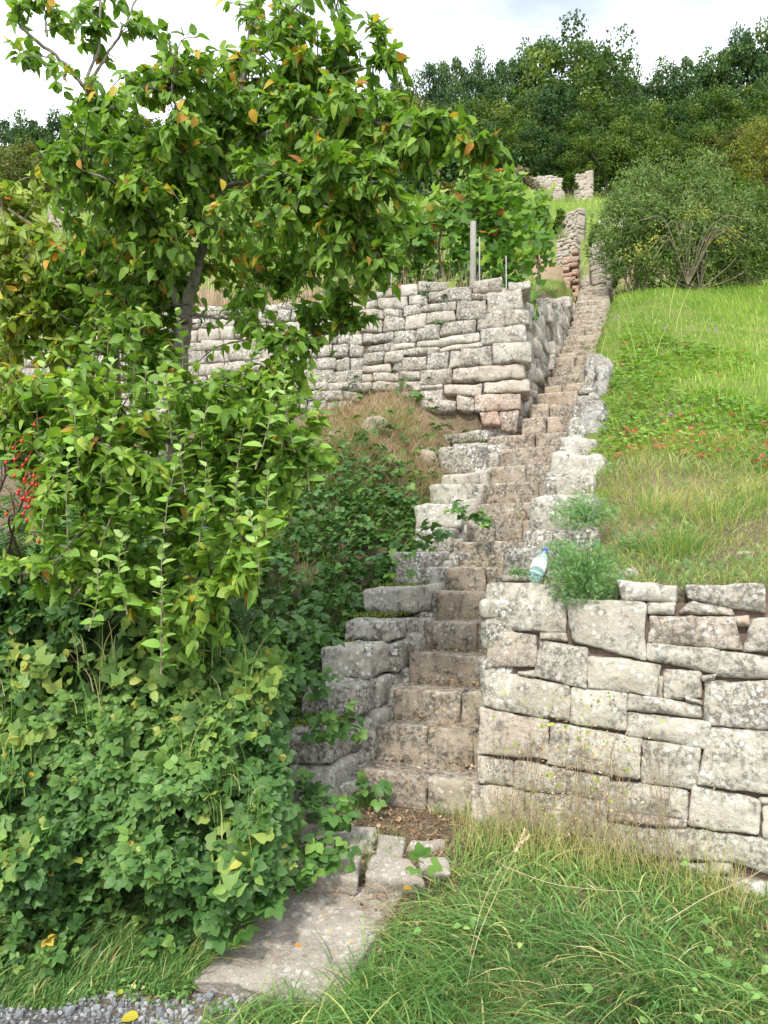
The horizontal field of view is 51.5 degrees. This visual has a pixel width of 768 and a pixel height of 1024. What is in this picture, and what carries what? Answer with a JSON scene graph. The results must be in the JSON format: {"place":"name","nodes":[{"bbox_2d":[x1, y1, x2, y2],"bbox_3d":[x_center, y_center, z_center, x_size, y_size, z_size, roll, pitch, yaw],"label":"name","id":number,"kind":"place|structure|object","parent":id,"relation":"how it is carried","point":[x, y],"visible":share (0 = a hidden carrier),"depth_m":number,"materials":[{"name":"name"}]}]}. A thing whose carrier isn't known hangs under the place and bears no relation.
{"place":"outdoors","nodes":[
{"label":"outdoors","id":0,"kind":"place"},
{"bbox_2d":[0,990,263,1023],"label":"gravel","id":1,"kind":"structure","parent":0,"point":[160,1013],"depth_m":2.93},
{"bbox_2d":[0,184,767,1023],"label":"ground","id":2,"kind":"structure","parent":0,"point":[460,422],"depth_m":5.86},
{"bbox_2d":[0,117,22,152],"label":"woodland tree","id":3,"kind":"object","parent":2,"relation":"on","point":[3,124],"visible":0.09,"depth_m":53.35,"materials":[{"name":"green plant"}]},
{"bbox_2d":[0,416,49,621],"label":"dog rose","id":4,"kind":"object","parent":2,"relation":"on","point":[13,540],"visible":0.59,"depth_m":3.81,"materials":[{"name":"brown plant"}]},
{"bbox_2d":[0,135,55,206],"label":"hillside bush","id":5,"kind":"object","parent":2,"relation":"on","point":[12,163],"visible":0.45,"depth_m":34.62,"materials":[{"name":"green plant"}]},
{"bbox_2d":[3,109,55,176],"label":"woodland tree","id":6,"kind":"object","parent":2,"relation":"on","point":[31,131],"visible":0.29,"depth_m":51.02,"materials":[{"name":"green plant"}]},
{"bbox_2d":[34,104,93,188],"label":"woodland tree","id":7,"kind":"object","parent":2,"relation":"on","point":[53,123],"visible":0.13,"depth_m":51.29,"materials":[{"name":"green plant"}]},
{"bbox_2d":[0,165,144,453],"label":"wild fruit bush","id":8,"kind":"object","parent":2,"relation":"on","point":[21,230],"visible":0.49,"depth_m":4.62,"materials":[{"name":"green plant"}]},
{"bbox_2d":[0,553,307,997],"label":"bramble thicket","id":9,"kind":"object","parent":2,"relation":"on","point":[87,818],"visible":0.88,"depth_m":3.35,"materials":[{"name":"green plant"}]},
{"bbox_2d":[1,598,270,865],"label":"bramble canes","id":10,"kind":"object","parent":9,"relation":"on","point":[123,701],"visible":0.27,"depth_m":3.68,"materials":[{"name":"brown"}]},
{"bbox_2d":[0,601,459,1023],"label":"verge grass","id":11,"kind":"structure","parent":2,"relation":"on","point":[116,960],"depth_m":3.10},
{"bbox_2d":[0,277,492,954],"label":"bramble carpet","id":12,"kind":"object","parent":2,"relation":"on","point":[314,853],"visible":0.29,"depth_m":5.96,"materials":[{"name":"green plant"}]},
{"bbox_2d":[0,0,512,673],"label":"apple tree","id":13,"kind":"object","parent":2,"relation":"on","point":[240,444],"visible":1,"depth_m":3.69,"materials":[{"name":"green plant"}]},
{"bbox_2d":[224,204,289,289],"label":"grapevine","id":14,"kind":"object","parent":2,"relation":"on","point":[252,233],"visible":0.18,"depth_m":10.74,"materials":[{"name":"green plant"}]},
{"bbox_2d":[3,277,575,436],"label":"terrace wall","id":15,"kind":"structure","parent":2,"relation":"on","point":[508,354],"depth_m":8.81,"materials":[{"name":"stone"}]},
{"bbox_2d":[254,140,326,172],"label":"woodland tree","id":16,"kind":"object","parent":2,"relation":"on","point":[285,152],"visible":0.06,"depth_m":41.45,"materials":[{"name":"green plant"}]},
{"bbox_2d":[191,887,403,1006],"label":"stone slab","id":17,"kind":"structure","parent":2,"relation":"on","point":[230,977],"depth_m":3.15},
{"bbox_2d":[285,225,348,292],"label":"grapevine","id":18,"kind":"object","parent":2,"relation":"on","point":[300,245],"visible":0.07,"depth_m":10.62,"materials":[{"name":"green plant"}]},
{"bbox_2d":[228,957,420,1023],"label":"grass tuft","id":19,"kind":"object","parent":2,"relation":"on","point":[310,1017],"visible":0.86,"depth_m":2.74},
{"bbox_2d":[145,261,511,507],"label":"dry weeds","id":20,"kind":"object","parent":2,"relation":"on","point":[339,417],"visible":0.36,"depth_m":8.15,"materials":[{"name":"plant"}]},
{"bbox_2d":[297,855,361,894],"bbox_3d":[-0.254,1.628,3.588,0.310,0.132,0.205,-1,-4,9],"label":"paving stone","id":21,"kind":"object","parent":2,"relation":"on","point":[348,881],"visible":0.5,"depth_m":3.50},
{"bbox_2d":[300,824,376,854],"bbox_3d":[-0.246,1.663,3.994,0.427,0.137,0.244,-1,-4,8],"label":"paving stone","id":22,"kind":"object","parent":2,"relation":"on","point":[367,832],"visible":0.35,"depth_m":3.98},
{"bbox_2d":[235,392,443,731],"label":"bank grass","id":23,"kind":"structure","parent":2,"relation":"on","point":[327,557],"depth_m":6.84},
{"bbox_2d":[339,777,397,808],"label":"grass tuft","id":24,"kind":"object","parent":2,"relation":"on","point":[366,800],"visible":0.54,"depth_m":4.33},
{"bbox_2d":[361,416,388,434],"bbox_3d":[-0.084,-0.855,8.214,0.316,0.270,0.300,0,-4,0],"label":"rock","id":25,"kind":"object","parent":2,"relation":"on","point":[369,419],"visible":0.35,"depth_m":8.09,"materials":[{"name":"stone"}]},
{"bbox_2d":[0,185,767,298],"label":"meadow grass","id":26,"kind":"structure","parent":2,"relation":"on","point":[578,201],"depth_m":22.45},
{"bbox_2d":[5,128,767,200],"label":"undergrowth","id":27,"kind":"object","parent":2,"relation":"on","point":[436,181],"visible":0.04,"depth_m":41.18,"materials":[{"name":"green plant"}]},
{"bbox_2d":[375,834,405,857],"bbox_3d":[0.030,1.653,3.856,0.148,0.127,0.214,0,-4,5],"label":"paving stone","id":28,"kind":"object","parent":2,"relation":"on","point":[381,847],"visible":0.52,"depth_m":3.83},
{"bbox_2d":[203,349,584,993],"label":"leaf litter","id":29,"kind":"object","parent":2,"relation":"on","point":[407,816],"visible":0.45,"depth_m":3.99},
{"bbox_2d":[365,855,425,894],"bbox_3d":[0.062,1.630,3.573,0.276,0.134,0.175,-1,-4,12],"label":"paving stone","id":30,"kind":"object","parent":2,"relation":"on","point":[389,873],"visible":0.91,"depth_m":3.51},
{"bbox_2d":[287,430,505,820],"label":"stepped side wall","id":31,"kind":"structure","parent":2,"relation":"on","point":[375,675],"depth_m":5.29,"materials":[{"name":"stone"}]},
{"bbox_2d":[284,345,603,728],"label":"moss patches","id":32,"kind":"object","parent":31,"relation":"on","point":[360,614],"visible":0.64,"depth_m":5.44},
{"bbox_2d":[280,899,534,1023],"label":"grass tuft","id":33,"kind":"object","parent":2,"relation":"on","point":[361,992],"visible":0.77,"depth_m":2.85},
{"bbox_2d":[381,199,438,286],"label":"grapevine","id":34,"kind":"object","parent":2,"relation":"on","point":[417,241],"visible":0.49,"depth_m":9.76,"materials":[{"name":"green plant"}]},
{"bbox_2d":[408,839,445,851],"bbox_3d":[0.208,1.647,3.890,0.189,0.100,0.116,0,-4,0],"label":"paving stone","id":35,"kind":"object","parent":2,"relation":"on","point":[432,843],"visible":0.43,"depth_m":3.86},
{"bbox_2d":[415,447,439,468],"bbox_3d":[0.424,-0.507,8.100,0.381,0.301,0.325,0,-4,0],"label":"rock","id":36,"kind":"object","parent":2,"relation":"on","point":[429,452],"visible":0.3,"depth_m":7.96,"materials":[{"name":"stone"}]},
{"bbox_2d":[411,59,456,109],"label":"woodland tree","id":37,"kind":"object","parent":2,"relation":"on","point":[431,71],"visible":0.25,"depth_m":53.56,"materials":[{"name":"green plant"}]},
{"bbox_2d":[417,857,450,882],"bbox_3d":[0.228,1.631,3.624,0.156,0.112,0.131,0,-4,0],"label":"paving stone","id":38,"kind":"object","parent":2,"relation":"on","point":[442,861],"visible":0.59,"depth_m":3.58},
{"bbox_2d":[415,82,468,167],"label":"woodland tree","id":39,"kind":"object","parent":2,"relation":"on","point":[446,106],"visible":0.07,"depth_m":47.44,"materials":[{"name":"green plant"}]},
{"bbox_2d":[411,182,476,284],"bbox_3d":[0.718,-3.304,9.961,0.810,1.532,0.777,0,-4,0],"label":"grapevine","id":40,"kind":"object","parent":2,"relation":"on","point":[438,214],"visible":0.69,"depth_m":9.87,"materials":[{"name":"green plant"}]},
{"bbox_2d":[433,56,478,167],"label":"woodland tree","id":41,"kind":"object","parent":2,"relation":"on","point":[456,65],"visible":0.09,"depth_m":54.42,"materials":[{"name":"green plant"}]},
{"bbox_2d":[429,121,505,189],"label":"woodland tree","id":42,"kind":"object","parent":2,"relation":"on","point":[474,134],"visible":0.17,"depth_m":42.44,"materials":[{"name":"green plant"}]},
{"bbox_2d":[469,221,475,286],"bbox_3d":[1.018,-2.830,9.168,0.089,1.052,0.072,0,-4,0],"label":"vineyard post","id":43,"kind":"object","parent":2,"relation":"on","point":[472,250],"visible":0.71,"depth_m":9.15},
{"bbox_2d":[440,163,513,286],"bbox_3d":[1.123,-3.442,9.773,0.918,1.897,0.850,0,-4,0],"label":"grapevine","id":44,"kind":"object","parent":2,"relation":"on","point":[470,186],"visible":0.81,"depth_m":9.61,"materials":[{"name":"green plant"}]},
{"bbox_2d":[452,44,506,126],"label":"woodland tree","id":45,"kind":"object","parent":2,"relation":"on","point":[481,84],"visible":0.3,"depth_m":52.42,"materials":[{"name":"green plant"}]},
{"bbox_2d":[357,275,611,815],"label":"stone staircase","id":46,"kind":"structure","parent":2,"relation":"on","point":[409,740],"depth_m":5.58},
{"bbox_2d":[451,85,518,190],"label":"woodland tree","id":47,"kind":"object","parent":2,"relation":"on","point":[484,111],"visible":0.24,"depth_m":45.96,"materials":[{"name":"green plant"}]},
{"bbox_2d":[491,57,516,120],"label":"woodland tree","id":48,"kind":"object","parent":2,"relation":"on","point":[499,62],"visible":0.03,"depth_m":56.92,"materials":[{"name":"green plant"}]},
{"bbox_2d":[475,162,546,319],"bbox_3d":[1.520,-2.747,9.834,1.004,3.005,0.828,0,-4,0],"label":"grapevine","id":49,"kind":"object","parent":2,"relation":"on","point":[518,237],"visible":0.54,"depth_m":9.68,"materials":[{"name":"green plant"}]},
{"bbox_2d":[488,115,547,190],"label":"woodland tree","id":50,"kind":"object","parent":2,"relation":"on","point":[507,140],"visible":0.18,"depth_m":41.61,"materials":[{"name":"green plant"}]},
{"bbox_2d":[498,182,545,272],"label":"grapevine","id":51,"kind":"object","parent":2,"relation":"on","point":[538,236],"visible":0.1,"depth_m":10.68,"materials":[{"name":"green plant"}]},
{"bbox_2d":[496,87,548,166],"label":"woodland tree","id":52,"kind":"object","parent":2,"relation":"on","point":[523,112],"visible":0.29,"depth_m":45.21,"materials":[{"name":"green plant"}]},
{"bbox_2d":[503,166,541,192],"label":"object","id":53,"kind":"object","parent":2,"relation":"on","point":[528,182],"visible":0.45,"depth_m":34.79,"materials":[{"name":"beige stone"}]},
{"bbox_2d":[493,31,566,154],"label":"woodland tree","id":54,"kind":"object","parent":2,"relation":"on","point":[516,71],"visible":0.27,"depth_m":51.32,"materials":[{"name":"green plant"}]},
{"bbox_2d":[503,122,579,179],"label":"woodland tree","id":55,"kind":"object","parent":2,"relation":"on","point":[547,144],"visible":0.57,"depth_m":40.51,"materials":[{"name":"green plant"}]},
{"bbox_2d":[523,183,561,290],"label":"grapevine","id":56,"kind":"object","parent":2,"relation":"on","point":[543,212],"visible":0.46,"depth_m":12.78,"materials":[{"name":"green plant"}]},
{"bbox_2d":[478,353,614,755],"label":"block side wall","id":57,"kind":"structure","parent":2,"relation":"on","point":[570,467],"depth_m":5.98,"materials":[{"name":"stone"}]},
{"bbox_2d":[546,492,622,533],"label":"feathery plant","id":58,"kind":"object","parent":57,"relation":"on","point":[587,510],"visible":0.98,"depth_m":5.17,"materials":[{"name":"green plant"}]},
{"bbox_2d":[531,175,565,199],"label":"terrace wall","id":59,"kind":"structure","parent":2,"relation":"on","point":[547,181],"depth_m":38.26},
{"bbox_2d":[507,77,597,166],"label":"woodland tree","id":60,"kind":"object","parent":2,"relation":"on","point":[547,97],"visible":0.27,"depth_m":45.54,"materials":[{"name":"green plant"}]},
{"bbox_2d":[549,208,566,238],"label":"hillside bush","id":61,"kind":"object","parent":2,"relation":"on","point":[559,218],"visible":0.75,"depth_m":20.52,"materials":[{"name":"green plant"}]},
{"bbox_2d":[540,537,578,567],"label":"feathery plant","id":62,"kind":"object","parent":2,"relation":"on","point":[563,541],"visible":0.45,"depth_m":4.67,"materials":[{"name":"green plant"}]},
{"bbox_2d":[555,233,580,271],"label":"terrace wall","id":63,"kind":"structure","parent":2,"relation":"on","point":[568,244],"depth_m":17.86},
{"bbox_2d":[560,172,579,199],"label":"upright bush","id":64,"kind":"object","parent":2,"relation":"on","point":[571,179],"visible":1,"depth_m":36.58,"materials":[{"name":"green plant"}]},
{"bbox_2d":[562,249,580,302],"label":"sandstone wall","id":65,"kind":"structure","parent":2,"relation":"on","point":[571,274],"depth_m":15.16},
{"bbox_2d":[563,208,585,242],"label":"terrace wall","id":66,"kind":"structure","parent":2,"relation":"on","point":[575,221],"depth_m":21.24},
{"bbox_2d":[545,130,605,190],"bbox_3d":[9.740,-17.413,40.197,3.353,3.561,3.276,-1,-4,16],"label":"woodland tree","id":67,"kind":"object","parent":2,"relation":"on","point":[570,159],"visible":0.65,"depth_m":39.54,"materials":[{"name":"green plant"}]},
{"bbox_2d":[511,8,640,148],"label":"woodland tree","id":68,"kind":"object","parent":2,"relation":"on","point":[587,62],"visible":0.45,"depth_m":48.55,"materials":[{"name":"green plant"}]},
{"bbox_2d":[574,170,593,200],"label":"terrace wall","id":69,"kind":"structure","parent":2,"relation":"on","point":[585,181],"depth_m":37.59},
{"bbox_2d":[457,674,722,873],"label":"dead weeds","id":70,"kind":"object","parent":2,"relation":"on","point":[581,775],"visible":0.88,"depth_m":3.77,"materials":[{"name":"plant"}]},
{"bbox_2d":[550,74,644,175],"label":"woodland tree","id":71,"kind":"object","parent":2,"relation":"on","point":[604,119],"visible":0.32,"depth_m":44.41,"materials":[{"name":"green plant"}]},
{"bbox_2d":[588,239,612,294],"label":"terrace wall","id":72,"kind":"structure","parent":2,"relation":"on","point":[594,276],"depth_m":15.52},
{"bbox_2d":[582,125,633,197],"bbox_3d":[11.154,-17.197,39.195,2.795,3.933,2.820,2,-4,-23],"label":"woodland tree","id":73,"kind":"object","parent":2,"relation":"on","point":[597,144],"visible":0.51,"depth_m":38.93,"materials":[{"name":"green plant"}]},
{"bbox_2d":[585,38,643,114],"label":"woodland tree","id":74,"kind":"object","parent":2,"relation":"on","point":[634,88],"visible":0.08,"depth_m":51.81,"materials":[{"name":"green plant"}]},
{"bbox_2d":[471,580,767,896],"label":"retaining wall","id":75,"kind":"structure","parent":2,"relation":"on","point":[651,645],"depth_m":3.89,"materials":[{"name":"stone"}]},
{"bbox_2d":[528,548,547,581],"bbox_3d":[0.882,0.298,4.509,0.084,0.197,0.260,-2,-4,26],"label":"plastic bottle","id":76,"kind":"object","parent":75,"relation":"on","point":[538,566],"visible":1,"depth_m":4.43,"materials":[{"name":"teal"}]},
{"bbox_2d":[492,692,664,840],"bbox_3d":[0.930,1.230,3.862,0.832,0.672,0.184,-1,-4,17],"label":"climbing weed","id":77,"kind":"object","parent":75,"relation":"attached to","point":[587,746],"visible":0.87,"depth_m":3.87,"materials":[{"name":"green plant"}]},
{"bbox_2d":[544,538,625,611],"bbox_3d":[1.043,0.343,4.138,0.424,0.426,0.238,0,-4,0],"label":"feathery plant","id":78,"kind":"object","parent":75,"relation":"on","point":[584,584],"visible":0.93,"depth_m":4.12,"materials":[{"name":"green plant"}]},
{"bbox_2d":[609,248,656,293],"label":"green bush","id":79,"kind":"object","parent":2,"relation":"on","point":[637,275],"visible":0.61,"depth_m":13.46,"materials":[{"name":"green plant"}]},
{"bbox_2d":[588,206,678,291],"bbox_3d":[4.198,-4.449,13.598,1.319,1.577,1.275,4,-6,-44],"label":"green bush","id":80,"kind":"object","parent":2,"relation":"on","point":[638,262],"visible":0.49,"depth_m":13.51,"materials":[{"name":"green plant"}]},
{"bbox_2d":[609,528,661,555],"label":"feathery plant","id":81,"kind":"object","parent":2,"relation":"on","point":[624,542],"visible":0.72,"depth_m":4.89,"materials":[{"name":"green plant"}]},
{"bbox_2d":[603,103,668,187],"bbox_3d":[11.966,-17.230,38.254,3.245,5.081,3.217,-2,-5,30],"label":"woodland tree","id":82,"kind":"object","parent":2,"relation":"on","point":[640,136],"visible":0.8,"depth_m":37.85,"materials":[{"name":"green plant"}]},
{"bbox_2d":[603,93,684,185],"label":"woodland tree","id":83,"kind":"object","parent":2,"relation":"on","point":[652,102],"visible":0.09,"depth_m":44.30,"materials":[{"name":"green plant"}]},
{"bbox_2d":[530,422,767,602],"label":"bank grass","id":84,"kind":"structure","parent":2,"relation":"on","point":[639,455],"depth_m":5.51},
{"bbox_2d":[600,482,703,528],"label":"grass tuft","id":85,"kind":"object","parent":2,"relation":"on","point":[657,502],"visible":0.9,"depth_m":5.39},
{"bbox_2d":[562,440,767,602],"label":"creeping herbs","id":86,"kind":"object","parent":2,"relation":"on","point":[671,556],"visible":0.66,"depth_m":4.74,"materials":[{"name":"green plant"}]},
{"bbox_2d":[635,55,695,127],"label":"woodland tree","id":87,"kind":"object","parent":2,"relation":"on","point":[661,90],"visible":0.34,"depth_m":53.23,"materials":[{"name":"green plant"}]},
{"bbox_2d":[639,126,699,186],"bbox_3d":[14.420,-17.216,39.378,3.764,3.610,3.578,0,-4,1],"label":"woodland tree","id":88,"kind":"object","parent":2,"relation":"on","point":[676,143],"visible":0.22,"depth_m":38.41,"materials":[{"name":"green plant"}]},
{"bbox_2d":[581,140,767,298],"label":"willowy bush","id":89,"kind":"object","parent":2,"relation":"on","point":[659,201],"visible":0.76,"depth_m":13.36,"materials":[{"name":"green plant"}]},
{"bbox_2d":[590,319,767,470],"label":"cranesbill carpet","id":90,"kind":"object","parent":2,"relation":"on","point":[681,417],"visible":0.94,"depth_m":7.64,"materials":[{"name":"green plant"}]},
{"bbox_2d":[592,279,767,487],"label":"slope grass","id":91,"kind":"structure","parent":2,"relation":"on","point":[738,293],"depth_m":9.56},
{"bbox_2d":[654,94,708,161],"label":"woodland tree","id":92,"kind":"object","parent":2,"relation":"on","point":[678,118],"visible":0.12,"depth_m":45.83,"materials":[{"name":"green plant"}]},
{"bbox_2d":[658,55,716,112],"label":"woodland tree","id":93,"kind":"object","parent":2,"relation":"on","point":[686,63],"visible":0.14,"depth_m":54.87,"materials":[{"name":"green plant"}]},
{"bbox_2d":[618,512,757,568],"bbox_3d":[1.904,0.149,4.717,1.168,0.394,0.912,0,-4,0],"label":"grass tuft","id":94,"kind":"object","parent":2,"relation":"on","point":[672,542],"visible":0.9,"depth_m":4.69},
{"bbox_2d":[625,203,759,290],"bbox_3d":[4.976,-4.213,13.053,2.356,1.257,1.757,0,-4,0],"label":"dog rose","id":95,"kind":"object","parent":2,"relation":"on","point":[692,275],"visible":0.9,"depth_m":12.78,"materials":[{"name":"green plant"}]},
{"bbox_2d":[668,119,732,190],"bbox_3d":[15.604,-17.323,39.184,3.564,3.881,3.483,-2,-4,25],"label":"woodland tree","id":96,"kind":"object","parent":2,"relation":"on","point":[700,133],"visible":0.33,"depth_m":38.48,"materials":[{"name":"green plant"}]},
{"bbox_2d":[645,482,767,542],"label":"grass tuft","id":97,"kind":"object","parent":2,"relation":"on","point":[705,518],"visible":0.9,"depth_m":5.07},
{"bbox_2d":[668,83,765,170],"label":"woodland tree","id":98,"kind":"object","parent":2,"relation":"on","point":[704,107],"visible":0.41,"depth_m":44.48,"materials":[{"name":"green plant"}]},
{"bbox_2d":[681,39,766,121],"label":"woodland tree","id":99,"kind":"object","parent":2,"relation":"on","point":[708,75],"visible":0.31,"depth_m":51.17,"materials":[{"name":"green plant"}]},
{"bbox_2d":[683,459,767,525],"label":"grass tuft","id":100,"kind":"object","parent":2,"relation":"on","point":[753,487],"visible":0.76,"depth_m":5.31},
{"bbox_2d":[683,173,767,279],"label":"green bush","id":101,"kind":"object","parent":2,"relation":"on","point":[743,182],"visible":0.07,"depth_m":15.76,"materials":[{"name":"green plant"}]},
{"bbox_2d":[700,122,763,190],"bbox_3d":[16.859,-16.816,38.378,3.241,3.856,3.178,-4,-5,43],"label":"woodland tree","id":102,"kind":"object","parent":2,"relation":"on","point":[733,136],"visible":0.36,"depth_m":37.82,"materials":[{"name":"green plant"}]},
{"bbox_2d":[697,185,767,288],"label":"green bush","id":103,"kind":"object","parent":2,"relation":"on","point":[758,207],"visible":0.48,"depth_m":13.54,"materials":[{"name":"green plant"}]},
{"bbox_2d":[713,72,767,185],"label":"woodland tree","id":104,"kind":"object","parent":2,"relation":"on","point":[750,91],"visible":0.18,"depth_m":45.94,"materials":[{"name":"green plant"}]},
{"bbox_2d":[715,20,767,124],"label":"woodland tree","id":105,"kind":"object","parent":2,"relation":"on","point":[746,36],"visible":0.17,"depth_m":50.93,"materials":[{"name":"green plant"}]},
{"bbox_2d":[725,115,767,198],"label":"woodland tree","id":106,"kind":"object","parent":2,"relation":"on","point":[752,138],"visible":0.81,"depth_m":33.83,"materials":[{"name":"green plant"}]},
{"bbox_2d":[737,16,767,93],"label":"woodland tree","id":107,"kind":"object","parent":2,"relation":"on","point":[746,64],"visible":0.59,"depth_m":50.46,"materials":[{"name":"green plant"}]},
{"bbox_2d":[0,0,767,188],"label":"sky","id":108,"kind":"structure","parent":0,"point":[429,31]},
{"bbox_2d":[146,761,767,1023],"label":"long grass","id":109,"kind":"structure","parent":0,"point":[523,936],"depth_m":3.10,"materials":[{"name":"plant"}]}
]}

